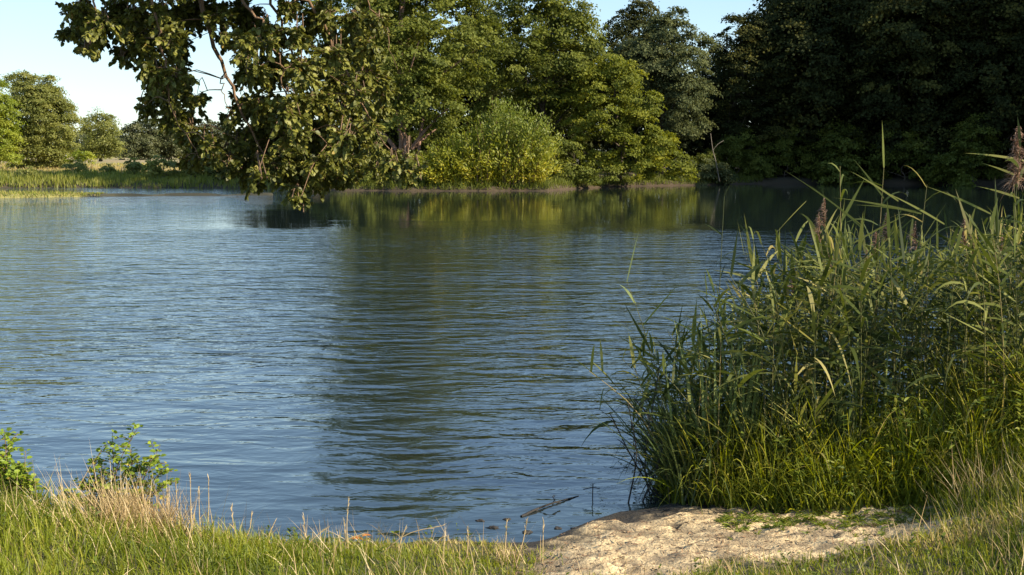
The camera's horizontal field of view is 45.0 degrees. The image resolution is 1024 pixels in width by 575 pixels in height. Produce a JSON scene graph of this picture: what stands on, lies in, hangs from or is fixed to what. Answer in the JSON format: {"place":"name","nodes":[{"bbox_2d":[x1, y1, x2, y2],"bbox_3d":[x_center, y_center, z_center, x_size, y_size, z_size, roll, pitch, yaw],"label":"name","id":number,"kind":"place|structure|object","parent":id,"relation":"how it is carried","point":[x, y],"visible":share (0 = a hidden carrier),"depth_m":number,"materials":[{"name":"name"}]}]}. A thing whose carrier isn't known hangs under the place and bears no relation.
{"place":"outdoors","nodes":[
{"label":"outdoors","id":0,"kind":"place"},
{"bbox_2d":[0,0,765,155],"label":"sky","id":1,"kind":"structure","parent":0,"point":[28,28],"materials":[{"name":"white"}]},
{"bbox_2d":[0,183,1023,545],"bbox_3d":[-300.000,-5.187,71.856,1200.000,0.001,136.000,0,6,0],"label":"water","id":2,"kind":"structure","parent":0,"point":[396,359],"depth_m":17.61,"materials":[{"name":"blue liquid"}]},
{"bbox_2d":[520,495,578,516],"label":"floating twig","id":3,"kind":"object","parent":2,"relation":"on","point":[533,510],"visible":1,"depth_m":8.77,"materials":[{"name":"brown wood"}]},
{"bbox_2d":[583,483,599,499],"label":"water sprig","id":4,"kind":"object","parent":2,"relation":"in","point":[592,487],"visible":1,"depth_m":9.01,"materials":[{"name":"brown wood"}]},
{"bbox_2d":[613,403,641,502],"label":"bent stem","id":5,"kind":"object","parent":2,"relation":"in","point":[636,460],"visible":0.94,"depth_m":8.90,"materials":[{"name":"green plant"}]},
{"bbox_2d":[627,397,662,500],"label":"bent stem","id":6,"kind":"object","parent":2,"relation":"in","point":[647,415],"visible":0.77,"depth_m":8.93,"materials":[{"name":"green plant"}]},
{"bbox_2d":[664,312,759,504],"bbox_3d":[1.435,0.867,8.951,0.694,1.427,0.314,0,6,0],"label":"sword leaf clump","id":7,"kind":"object","parent":2,"relation":"in","point":[705,406],"visible":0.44,"depth_m":8.93,"materials":[{"name":"plant"}]},
{"bbox_2d":[714,226,786,411],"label":"reed","id":8,"kind":"object","parent":2,"relation":"in","point":[747,290],"visible":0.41,"depth_m":9.19,"materials":[{"name":"green plant"}]},
{"bbox_2d":[551,182,1023,507],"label":"reed bed","id":9,"kind":"object","parent":2,"relation":"on","point":[810,302],"depth_m":8.93,"materials":[{"name":"plant"}]},
{"bbox_2d":[778,231,1004,296],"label":"reed bed plumes","id":10,"kind":"object","parent":9,"relation":"attached to","point":[875,235],"visible":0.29,"depth_m":10.00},
{"bbox_2d":[778,153,1023,319],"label":"reed bed long leaves","id":11,"kind":"object","parent":9,"relation":"attached to","point":[895,207],"visible":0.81,"depth_m":9.07,"materials":[{"name":"green plant"}]},
{"bbox_2d":[0,156,1023,574],"bbox_3d":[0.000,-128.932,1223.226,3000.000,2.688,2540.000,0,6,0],"label":"ground","id":12,"kind":"structure","parent":0,"point":[580,538],"depth_m":7.71,"materials":[{"name":"soil"}]},
{"bbox_2d":[0,80,29,164],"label":"tree","id":13,"kind":"object","parent":12,"relation":"on","point":[9,132],"visible":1,"depth_m":120.50,"materials":[{"name":"green plant"}]},
{"bbox_2d":[0,427,46,504],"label":"bramble bush","id":14,"kind":"object","parent":12,"relation":"on","point":[7,471],"visible":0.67,"depth_m":7.18,"materials":[{"name":"green plant"}]},
{"bbox_2d":[15,166,38,176],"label":"field bush","id":15,"kind":"object","parent":12,"relation":"on","point":[30,170],"visible":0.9,"depth_m":98.31,"materials":[{"name":"green plant"}]},
{"bbox_2d":[0,69,84,168],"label":"tree","id":16,"kind":"object","parent":12,"relation":"on","point":[44,129],"visible":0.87,"depth_m":127.53,"materials":[{"name":"green plant"}]},
{"bbox_2d":[0,189,106,197],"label":"spit grass","id":17,"kind":"structure","parent":12,"relation":"on","point":[4,193],"depth_m":74.61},
{"bbox_2d":[61,160,89,172],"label":"field bush","id":18,"kind":"object","parent":12,"relation":"on","point":[78,165],"visible":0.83,"depth_m":103.18,"materials":[{"name":"green plant"}]},
{"bbox_2d":[63,149,96,163],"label":"field bush","id":19,"kind":"object","parent":12,"relation":"on","point":[86,156],"visible":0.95,"depth_m":125.03,"materials":[{"name":"green plant"}]},
{"bbox_2d":[0,162,203,173],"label":"field grass","id":20,"kind":"structure","parent":12,"relation":"on","point":[4,167],"depth_m":127.02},
{"bbox_2d":[77,106,127,160],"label":"tree","id":21,"kind":"object","parent":12,"relation":"on","point":[107,142],"visible":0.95,"depth_m":232.09,"materials":[{"name":"green plant"}]},
{"bbox_2d":[98,163,116,172],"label":"field bush","id":22,"kind":"object","parent":12,"relation":"on","point":[107,168],"visible":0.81,"depth_m":102.51,"materials":[{"name":"green plant"}]},
{"bbox_2d":[43,466,186,532],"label":"straw tussock","id":23,"kind":"object","parent":12,"relation":"on","point":[116,502],"visible":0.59,"depth_m":7.06,"materials":[{"name":"plant"}]},
{"bbox_2d":[51,423,179,512],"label":"bramble bush","id":24,"kind":"object","parent":12,"relation":"on","point":[154,460],"visible":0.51,"depth_m":7.41,"materials":[{"name":"green plant"}]},
{"bbox_2d":[112,121,156,159],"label":"distant tree","id":25,"kind":"object","parent":12,"relation":"on","point":[131,134],"visible":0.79,"depth_m":296.83,"materials":[{"name":"green plant"}]},
{"bbox_2d":[122,157,148,174],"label":"field bush","id":26,"kind":"object","parent":12,"relation":"on","point":[134,167],"visible":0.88,"depth_m":100.41,"materials":[{"name":"green plant"}]},
{"bbox_2d":[57,470,229,539],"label":"straw tussock","id":27,"kind":"object","parent":12,"relation":"on","point":[166,513],"visible":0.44,"depth_m":7.21,"materials":[{"name":"plant"}]},
{"bbox_2d":[0,167,288,189],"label":"reed bed","id":28,"kind":"object","parent":12,"relation":"on","point":[94,177],"visible":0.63,"depth_m":96.49,"materials":[{"name":"plant"}]},
{"bbox_2d":[127,117,166,159],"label":"distant tree","id":29,"kind":"object","parent":12,"relation":"on","point":[152,133],"visible":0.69,"depth_m":300.48,"materials":[{"name":"green plant"}]},
{"bbox_2d":[141,154,180,177],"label":"field bush","id":30,"kind":"object","parent":12,"relation":"on","point":[151,166],"visible":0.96,"depth_m":98.05,"materials":[{"name":"green plant"}]},
{"bbox_2d":[155,130,184,159],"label":"distant tree","id":31,"kind":"object","parent":12,"relation":"on","point":[169,142],"visible":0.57,"depth_m":303.84,"materials":[{"name":"green plant"}]},
{"bbox_2d":[174,480,179,525],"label":"dry stalk","id":32,"kind":"object","parent":12,"relation":"on","point":[176,500],"visible":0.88,"depth_m":7.21,"materials":[{"name":"plant"}]},
{"bbox_2d":[170,126,205,157],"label":"distant tree","id":33,"kind":"object","parent":12,"relation":"on","point":[183,146],"visible":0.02,"depth_m":308.41,"materials":[{"name":"green plant"}]},
{"bbox_2d":[189,473,194,522],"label":"dry stalk","id":34,"kind":"object","parent":12,"relation":"on","point":[190,496],"visible":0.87,"depth_m":7.20,"materials":[{"name":"plant"}]},
{"bbox_2d":[178,165,215,177],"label":"field bush","id":35,"kind":"object","parent":12,"relation":"on","point":[194,173],"visible":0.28,"depth_m":97.94,"materials":[{"name":"green plant"}]},
{"bbox_2d":[190,486,203,540],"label":"dry stalk","id":36,"kind":"object","parent":12,"relation":"on","point":[199,510],"visible":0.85,"depth_m":7.21,"materials":[{"name":"plant"}]},
{"bbox_2d":[206,474,208,533],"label":"dry stalk","id":37,"kind":"object","parent":12,"relation":"on","point":[208,502],"visible":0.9,"depth_m":7.20,"materials":[{"name":"plant"}]},
{"bbox_2d":[196,119,227,147],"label":"distant tree","id":38,"kind":"object","parent":12,"relation":"on","point":[218,133],"visible":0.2,"depth_m":311.97,"materials":[{"name":"green plant"}]},
{"bbox_2d":[230,503,239,544],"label":"dry stalk","id":39,"kind":"object","parent":12,"relation":"on","point":[232,520],"visible":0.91,"depth_m":7.32,"materials":[{"name":"plant"}]},
{"bbox_2d":[53,0,429,213],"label":"overhanging tree","id":40,"kind":"object","parent":12,"relation":"on","point":[292,156],"visible":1,"depth_m":8.49,"materials":[{"name":"green plant"}]},
{"bbox_2d":[209,119,329,182],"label":"shore thicket","id":41,"kind":"object","parent":12,"relation":"on","point":[247,155],"depth_m":96.52,"materials":[{"name":"green plant"}]},
{"bbox_2d":[298,514,305,550],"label":"dry stalk","id":42,"kind":"object","parent":12,"relation":"on","point":[304,529],"visible":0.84,"depth_m":7.33,"materials":[{"name":"plant"}]},
{"bbox_2d":[338,498,349,546],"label":"dry stalk","id":43,"kind":"object","parent":12,"relation":"on","point":[346,523],"visible":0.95,"depth_m":7.32,"materials":[{"name":"plant"}]},
{"bbox_2d":[0,133,709,157],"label":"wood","id":44,"kind":"object","parent":12,"relation":"on","point":[80,137],"depth_m":481.31,"materials":[{"name":"green plant"}]},
{"bbox_2d":[335,153,412,185],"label":"shore thicket","id":45,"kind":"object","parent":12,"relation":"on","point":[369,176],"visible":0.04,"depth_m":88.27,"materials":[{"name":"green plant"}]},
{"bbox_2d":[335,0,444,161],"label":"forest tree","id":46,"kind":"object","parent":12,"relation":"on","point":[395,136],"visible":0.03,"depth_m":102.63,"materials":[{"name":"green plant"}]},
{"bbox_2d":[289,0,513,155],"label":"alder tree","id":47,"kind":"object","parent":12,"relation":"on","point":[431,81],"visible":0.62,"depth_m":88.61,"materials":[{"name":"green plant"}]},
{"bbox_2d":[399,100,404,153],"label":"tree trunk","id":48,"kind":"object","parent":12,"relation":"on","point":[401,124],"visible":0.26,"depth_m":90.26,"materials":[{"name":"brown plant"}]},
{"bbox_2d":[402,107,406,152],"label":"tree trunk","id":49,"kind":"object","parent":12,"relation":"on","point":[404,142],"visible":0.29,"depth_m":89.67,"materials":[{"name":"brown plant"}]},
{"bbox_2d":[379,525,442,556],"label":"dry stalk","id":50,"kind":"object","parent":12,"relation":"on","point":[407,534],"visible":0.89,"depth_m":7.32,"materials":[{"name":"plant"}]},
{"bbox_2d":[417,117,423,178],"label":"tree trunk","id":51,"kind":"object","parent":12,"relation":"on","point":[419,142],"visible":0.42,"depth_m":90.81,"materials":[{"name":"brown plant"}]},
{"bbox_2d":[466,524,469,558],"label":"dry stalk","id":52,"kind":"object","parent":12,"relation":"on","point":[467,535],"visible":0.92,"depth_m":7.33,"materials":[{"name":"plant"}]},
{"bbox_2d":[434,2,533,146],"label":"forest tree","id":53,"kind":"object","parent":12,"relation":"on","point":[471,98],"visible":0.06,"depth_m":106.95,"materials":[{"name":"green plant"}]},
{"bbox_2d":[412,95,565,186],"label":"willow bush","id":54,"kind":"object","parent":12,"relation":"on","point":[513,153],"visible":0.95,"depth_m":86.85,"materials":[{"name":"green plant"}]},
{"bbox_2d":[502,518,507,563],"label":"dry stalk","id":55,"kind":"object","parent":12,"relation":"on","point":[505,538],"visible":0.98,"depth_m":7.33,"materials":[{"name":"plant"}]},
{"bbox_2d":[470,527,540,564],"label":"straw tussock","id":56,"kind":"object","parent":12,"relation":"on","point":[501,549],"visible":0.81,"depth_m":7.41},
{"bbox_2d":[0,421,1023,574],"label":"grass","id":57,"kind":"structure","parent":12,"relation":"on","point":[228,549],"depth_m":6.80,"materials":[{"name":"plant"}]},
{"bbox_2d":[515,517,528,565],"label":"dry stalk","id":58,"kind":"object","parent":12,"relation":"on","point":[522,543],"visible":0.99,"depth_m":7.32,"materials":[{"name":"plant"}]},
{"bbox_2d":[464,0,619,138],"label":"alder tree","id":59,"kind":"object","parent":12,"relation":"on","point":[580,23],"visible":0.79,"depth_m":97.64,"materials":[{"name":"green plant"}]},
{"bbox_2d":[542,520,552,563],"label":"dry stalk","id":60,"kind":"object","parent":12,"relation":"on","point":[542,542],"visible":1,"depth_m":7.33,"materials":[{"name":"plant"}]},
{"bbox_2d":[333,171,762,189],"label":"shore grass","id":61,"kind":"structure","parent":12,"relation":"on","point":[545,183],"depth_m":87.97,"materials":[{"name":"green plant"}]},
{"bbox_2d":[512,15,608,166],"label":"forest tree","id":62,"kind":"object","parent":12,"relation":"on","point":[566,136],"visible":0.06,"depth_m":113.46,"materials":[{"name":"green plant"}]},
{"bbox_2d":[542,135,622,186],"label":"shore thicket","id":63,"kind":"object","parent":12,"relation":"on","point":[576,173],"visible":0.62,"depth_m":92.50,"materials":[{"name":"green plant"}]},
{"bbox_2d":[590,413,656,497],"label":"bent stem","id":64,"kind":"object","parent":12,"relation":"on","point":[624,444],"visible":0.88,"depth_m":9.02,"materials":[{"name":"green plant"}]},
{"bbox_2d":[555,53,699,182],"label":"alder tree","id":65,"kind":"object","parent":12,"relation":"on","point":[654,157],"visible":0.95,"depth_m":95.47,"materials":[{"name":"green plant"}]},
{"bbox_2d":[625,443,660,500],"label":"bent stem","id":66,"kind":"object","parent":12,"relation":"on","point":[641,461],"visible":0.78,"depth_m":9.07,"materials":[{"name":"green plant"}]},
{"bbox_2d":[634,366,659,499],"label":"bent stem","id":67,"kind":"object","parent":12,"relation":"on","point":[647,439],"visible":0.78,"depth_m":8.97,"materials":[{"name":"plant"}]},
{"bbox_2d":[611,236,683,413],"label":"reed","id":68,"kind":"object","parent":12,"relation":"on","point":[631,296],"visible":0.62,"depth_m":9.42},
{"bbox_2d":[609,5,722,175],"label":"ash tree","id":69,"kind":"object","parent":12,"relation":"on","point":[670,80],"visible":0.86,"depth_m":103.54,"materials":[{"name":"green plant"}]},
{"bbox_2d":[353,76,1023,174],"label":"undergrowth","id":70,"kind":"object","parent":12,"relation":"on","point":[689,148],"visible":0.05,"depth_m":114.77,"materials":[{"name":"green plant"}]},
{"bbox_2d":[662,268,747,397],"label":"reed","id":71,"kind":"object","parent":12,"relation":"on","point":[712,286],"visible":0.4,"depth_m":9.28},
{"bbox_2d":[677,158,742,184],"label":"shore thicket","id":72,"kind":"object","parent":12,"relation":"on","point":[727,178],"visible":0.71,"depth_m":103.97,"materials":[{"name":"green plant"}]},
{"bbox_2d":[692,148,731,183],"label":"forest shrub","id":73,"kind":"object","parent":12,"relation":"on","point":[700,157],"visible":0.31,"depth_m":105.08,"materials":[{"name":"green plant"}]},
{"bbox_2d":[710,133,723,180],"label":"snag","id":74,"kind":"object","parent":12,"relation":"on","point":[714,157],"visible":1,"depth_m":103.38,"materials":[{"name":"grey plant"}]},
{"bbox_2d":[704,185,730,368],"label":"reed","id":75,"kind":"object","parent":12,"relation":"on","point":[716,230],"visible":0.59,"depth_m":9.33,"materials":[{"name":"green plant"}]},
{"bbox_2d":[686,47,761,167],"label":"forest tree","id":76,"kind":"object","parent":12,"relation":"on","point":[709,77],"visible":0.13,"depth_m":118.01,"materials":[{"name":"green plant"}]},
{"bbox_2d":[697,127,780,178],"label":"forest shrub","id":77,"kind":"object","parent":12,"relation":"on","point":[735,154],"visible":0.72,"depth_m":109.11,"materials":[{"name":"green plant"}]},
{"bbox_2d":[688,319,795,462],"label":"sword leaf clump","id":78,"kind":"object","parent":12,"relation":"on","point":[755,399],"visible":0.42,"depth_m":8.98,"materials":[{"name":"plant"}]},
{"bbox_2d":[582,350,910,509],"bbox_3d":[1.739,1.021,9.057,2.577,1.149,2.144,0,6,0],"label":"sedge","id":79,"kind":"object","parent":12,"relation":"on","point":[677,473],"visible":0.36,"depth_m":8.85,"materials":[{"name":"plant"}]},
{"bbox_2d":[707,10,803,160],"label":"ash tree","id":80,"kind":"object","parent":12,"relation":"on","point":[734,61],"visible":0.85,"depth_m":109.84,"materials":[{"name":"green plant"}]},
{"bbox_2d":[512,491,1013,574],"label":"sand litter","id":81,"kind":"object","parent":12,"relation":"on","point":[715,537],"visible":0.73,"depth_m":7.61,"materials":[{"name":"sand"}]},
{"bbox_2d":[731,122,835,178],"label":"forest shrub","id":82,"kind":"object","parent":12,"relation":"on","point":[782,150],"visible":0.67,"depth_m":110.00,"materials":[{"name":"green plant"}]},
{"bbox_2d":[764,213,855,426],"bbox_3d":[2.222,0.479,9.037,0.739,2.062,0.309,5,8,41],"label":"reed","id":83,"kind":"object","parent":12,"relation":"on","point":[813,226],"visible":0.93,"depth_m":8.98,"materials":[{"name":"green plant"}]},
{"bbox_2d":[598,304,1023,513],"bbox_3d":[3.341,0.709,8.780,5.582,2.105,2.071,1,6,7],"label":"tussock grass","id":84,"kind":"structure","parent":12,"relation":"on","point":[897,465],"depth_m":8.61,"materials":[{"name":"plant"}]},
{"bbox_2d":[728,0,894,175],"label":"forest tree","id":85,"kind":"object","parent":12,"relation":"on","point":[822,61],"visible":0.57,"depth_m":108.63,"materials":[{"name":"green plant"}]},
{"bbox_2d":[733,0,906,173],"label":"forest tree","id":86,"kind":"object","parent":12,"relation":"on","point":[789,23],"visible":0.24,"depth_m":109.69,"materials":[{"name":"green plant"}]},
{"bbox_2d":[790,194,861,430],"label":"reed","id":87,"kind":"object","parent":12,"relation":"on","point":[825,251],"visible":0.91,"depth_m":9.15,"materials":[{"name":"green plant"}]},
{"bbox_2d":[636,299,1023,514],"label":"tall grass","id":88,"kind":"structure","parent":12,"relation":"on","point":[862,493],"depth_m":8.48,"materials":[{"name":"plant"}]},
{"bbox_2d":[788,163,876,411],"bbox_3d":[2.529,0.270,9.495,0.887,2.444,0.580,-3,7,-29],"label":"reed","id":89,"kind":"object","parent":12,"relation":"on","point":[847,208],"visible":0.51,"depth_m":9.43,"materials":[{"name":"green plant"}]},
{"bbox_2d":[713,500,955,539],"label":"sand weeds","id":90,"kind":"object","parent":12,"relation":"on","point":[783,521],"visible":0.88,"depth_m":8.11,"materials":[{"name":"green plant"}]},
{"bbox_2d":[809,115,871,184],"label":"forest shrub","id":91,"kind":"object","parent":12,"relation":"on","point":[846,164],"visible":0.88,"depth_m":107.82,"materials":[{"name":"green plant"}]},
{"bbox_2d":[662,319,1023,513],"bbox_3d":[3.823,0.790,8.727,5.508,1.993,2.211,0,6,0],"label":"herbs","id":92,"kind":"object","parent":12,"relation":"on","point":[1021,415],"visible":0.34,"depth_m":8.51,"materials":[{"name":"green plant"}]},
{"bbox_2d":[837,321,902,453],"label":"sword leaf clump","id":93,"kind":"object","parent":12,"relation":"on","point":[855,401],"visible":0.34,"depth_m":8.99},
{"bbox_2d":[836,124,932,401],"bbox_3d":[2.807,0.071,9.694,0.891,2.743,0.200,-1,6,-6],"label":"reed","id":94,"kind":"object","parent":12,"relation":"on","point":[888,197],"visible":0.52,"depth_m":9.60,"materials":[{"name":"green plant"}]},
{"bbox_2d":[850,206,936,412],"bbox_3d":[2.847,0.394,9.357,0.742,2.036,0.401,3,7,24],"label":"reed","id":95,"kind":"object","parent":12,"relation":"on","point":[886,237],"visible":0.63,"depth_m":9.38,"materials":[{"name":"green plant"}]},
{"bbox_2d":[850,118,959,184],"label":"forest shrub","id":96,"kind":"object","parent":12,"relation":"on","point":[874,163],"visible":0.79,"depth_m":106.18,"materials":[{"name":"green plant"}]},
{"bbox_2d":[817,0,1002,176],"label":"forest tree","id":97,"kind":"object","parent":12,"relation":"on","point":[898,38],"visible":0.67,"depth_m":105.47,"materials":[{"name":"green plant"}]},
{"bbox_2d":[875,165,958,399],"bbox_3d":[3.104,0.234,9.512,0.698,2.336,0.455,3,7,28],"label":"reed","id":98,"kind":"object","parent":12,"relation":"on","point":[932,274],"visible":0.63,"depth_m":9.50,"materials":[{"name":"green plant"}]},
{"bbox_2d":[875,218,976,414],"bbox_3d":[3.189,0.353,9.611,0.884,1.993,0.307,0,6,0],"label":"reed","id":99,"kind":"object","parent":12,"relation":"on","point":[915,242],"visible":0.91,"depth_m":9.52,"materials":[{"name":"green plant"}]},
{"bbox_2d":[916,0,971,153],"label":"forest tree","id":100,"kind":"object","parent":12,"relation":"on","point":[941,104],"depth_m":112.73,"materials":[{"name":"green plant"}]},
{"bbox_2d":[893,0,1023,176],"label":"forest tree","id":101,"kind":"object","parent":12,"relation":"on","point":[988,74],"visible":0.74,"depth_m":103.60,"materials":[{"name":"green plant"}]},
{"bbox_2d":[942,219,997,384],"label":"reed","id":102,"kind":"object","parent":12,"relation":"on","point":[965,235],"visible":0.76,"depth_m":9.45,"materials":[{"name":"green plant"}]},
{"bbox_2d":[928,112,1012,185],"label":"forest shrub","id":103,"kind":"object","parent":12,"relation":"on","point":[967,162],"visible":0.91,"depth_m":102.95,"materials":[{"name":"green plant"}]},
{"bbox_2d":[929,442,1022,500],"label":"straw tussock","id":104,"kind":"object","parent":12,"relation":"on","point":[953,477],"visible":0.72,"depth_m":7.79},
{"bbox_2d":[951,0,1023,172],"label":"forest tree","id":105,"kind":"object","parent":12,"relation":"on","point":[1008,90],"visible":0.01,"depth_m":107.54,"materials":[{"name":"green plant"}]},
{"bbox_2d":[969,116,1023,383],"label":"reed","id":106,"kind":"object","parent":12,"relation":"on","point":[1017,176],"visible":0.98,"depth_m":8.95,"materials":[{"name":"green plant"}]},
{"bbox_2d":[995,145,1023,374],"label":"reed","id":107,"kind":"object","parent":12,"relation":"on","point":[1007,216],"visible":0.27,"depth_m":9.20,"materials":[{"name":"green plant"}]},
{"bbox_2d":[0,432,1023,574],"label":"dead grass","id":108,"kind":"structure","parent":0,"point":[445,535],"depth_m":6.90,"materials":[{"name":"plant"}]},
{"bbox_2d":[590,0,696,171],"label":"forest tree","id":109,"kind":"object","parent":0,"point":[634,19],"visible":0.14,"depth_m":115.83,"materials":[{"name":"green plant"}]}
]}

